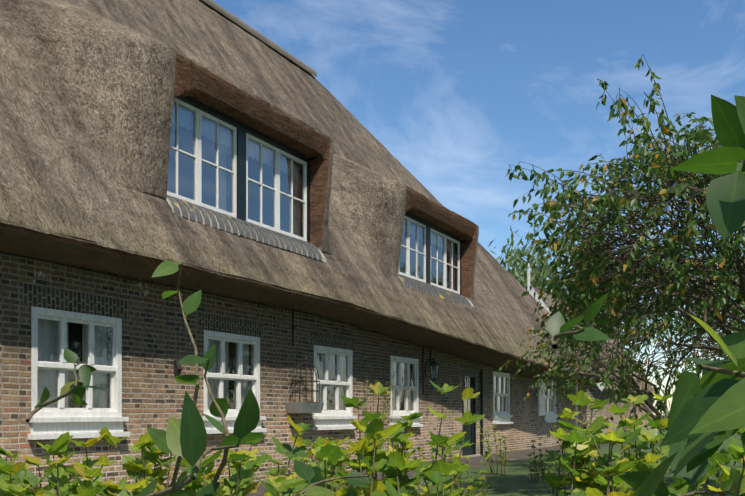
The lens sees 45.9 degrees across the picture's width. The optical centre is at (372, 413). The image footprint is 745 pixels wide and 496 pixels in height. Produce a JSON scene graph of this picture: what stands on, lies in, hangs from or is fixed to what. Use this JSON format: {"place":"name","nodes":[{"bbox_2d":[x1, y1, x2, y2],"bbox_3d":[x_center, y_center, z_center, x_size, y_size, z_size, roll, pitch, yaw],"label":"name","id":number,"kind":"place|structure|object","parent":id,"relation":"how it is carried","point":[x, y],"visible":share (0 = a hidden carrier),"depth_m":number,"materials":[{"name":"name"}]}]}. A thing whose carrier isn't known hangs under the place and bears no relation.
{"place":"outdoors","nodes":[
{"label":"outdoors","id":0,"kind":"place"},
{"bbox_2d":[26,95,744,495],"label":"plant","id":1,"kind":"object","parent":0,"point":[706,411],"depth_m":1.13,"materials":[{"name":"green plant"}]},
{"bbox_2d":[247,442,626,495],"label":"pavement","id":2,"kind":"structure","parent":0,"point":[475,462],"depth_m":19.87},
{"bbox_2d":[213,0,744,414],"label":"sky","id":3,"kind":"structure","parent":0,"point":[459,92],"materials":[{"name":"blue"}]},
{"bbox_2d":[333,415,742,495],"bbox_3d":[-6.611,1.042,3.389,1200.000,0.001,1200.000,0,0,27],"label":"ground","id":4,"kind":"structure","parent":0,"point":[515,480],"depth_m":14.11,"materials":[{"name":"green plant"}]},
{"bbox_2d":[0,251,586,495],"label":"brick wall","id":5,"kind":"structure","parent":4,"relation":"on","point":[156,341],"depth_m":12.09,"materials":[{"name":"brown brick"}]},
{"bbox_2d":[174,360,181,373],"bbox_3d":[-2.524,-0.608,11.418,0.075,0.180,0.080,0,0,27],"label":"wall box","id":6,"kind":"object","parent":5,"relation":"attached to","point":[177,368],"visible":0.94,"depth_m":11.39,"materials":[{"name":"grey metal"}]},
{"bbox_2d":[23,284,510,373],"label":"brick lintels","id":7,"kind":"object","parent":5,"relation":"in","point":[48,298],"visible":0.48,"depth_m":11.89,"materials":[{"name":"brown brick"}]},
{"bbox_2d":[27,306,558,439],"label":"windows","id":8,"kind":"structure","parent":5,"relation":"in","point":[51,366],"depth_m":10.51,"materials":[{"name":"white wood"}]},
{"bbox_2d":[292,309,295,345],"bbox_3d":[-1.253,-1.368,13.970,0.040,0.580,0.050,0,0,27],"label":"wall anchor iron","id":9,"kind":"object","parent":5,"relation":"attached to","point":[293,326],"visible":1,"depth_m":13.96,"materials":[{"name":"grey metal"}]},
{"bbox_2d":[286,355,323,412],"bbox_3d":[-1.059,-0.471,14.028,0.336,0.927,0.720,0,0,27],"label":"birdcage","id":10,"kind":"object","parent":5,"relation":"attached to","point":[305,407],"visible":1,"depth_m":13.89,"materials":[{"name":"grey metal"}]},
{"bbox_2d":[0,0,611,376],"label":"thatched roof","id":11,"kind":"structure","parent":5,"relation":"on","point":[90,90],"depth_m":12.94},
{"bbox_2d":[202,0,316,76],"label":"roof ridge","id":12,"kind":"structure","parent":11,"relation":"on","point":[241,23],"depth_m":20.75,"materials":[{"name":"grey concrete"}]},
{"bbox_2d":[2,58,557,371],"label":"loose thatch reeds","id":13,"kind":"object","parent":11,"relation":"attached to","point":[210,270],"visible":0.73,"depth_m":11.59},
{"bbox_2d":[0,220,614,385],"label":"roof eave underside","id":14,"kind":"object","parent":11,"relation":"attached to","point":[103,259],"visible":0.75,"depth_m":12.25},
{"bbox_2d":[166,96,461,294],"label":"dormer windows","id":15,"kind":"structure","parent":11,"relation":"in","point":[216,126],"depth_m":13.75,"materials":[{"name":"white wood"}]},
{"bbox_2d":[166,195,473,306],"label":"window sill tiles","id":16,"kind":"object","parent":11,"relation":"on","point":[208,217],"visible":0.94,"depth_m":13.28,"materials":[{"name":"grey tile"}]},
{"bbox_2d":[425,358,439,380],"bbox_3d":[1.279,-0.943,18.680,0.321,0.490,0.250,0,0,4],"label":"wall lantern by door","id":17,"kind":"object","parent":5,"relation":"attached to","point":[433,363],"visible":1,"depth_m":18.68,"materials":[{"name":"black paint"}]},
{"bbox_2d":[422,345,482,455],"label":"wall pipes","id":18,"kind":"object","parent":5,"relation":"attached to","point":[481,390],"depth_m":21.75,"materials":[{"name":"grey metal"}]},
{"bbox_2d":[462,373,480,457],"bbox_3d":[2.323,0.072,21.126,0.240,2.060,1.020,0,0,27],"label":"door","id":19,"kind":"structure","parent":5,"relation":"in","point":[470,451],"depth_m":21.35,"materials":[{"name":"wood"}]},
{"bbox_2d":[538,379,577,431],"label":"shutter wall","id":20,"kind":"structure","parent":5,"relation":"attached to","point":[541,405],"depth_m":26.60,"materials":[{"name":"white paint"}]},
{"bbox_2d":[0,380,744,495],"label":"shrub","id":21,"kind":"object","parent":4,"relation":"on","point":[322,449],"depth_m":4.84,"materials":[{"name":"green plant"}]},
{"bbox_2d":[525,264,654,433],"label":"neighbouring house","id":22,"kind":"structure","parent":4,"relation":"on","point":[603,412],"depth_m":40.21,"materials":[{"name":"paint"}]},
{"bbox_2d":[488,224,744,356],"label":"tree","id":23,"kind":"object","parent":4,"relation":"on","point":[515,259],"depth_m":52.02,"materials":[{"name":"green plant"}]},
{"bbox_2d":[497,207,744,477],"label":"tree","id":24,"kind":"object","parent":4,"relation":"on","point":[569,384],"depth_m":15.39,"materials":[{"name":"green plant"}]},
{"bbox_2d":[506,54,744,452],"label":"cherry tree","id":25,"kind":"object","parent":4,"relation":"on","point":[618,203],"depth_m":10.16,"materials":[{"name":"green plant"}]}
]}

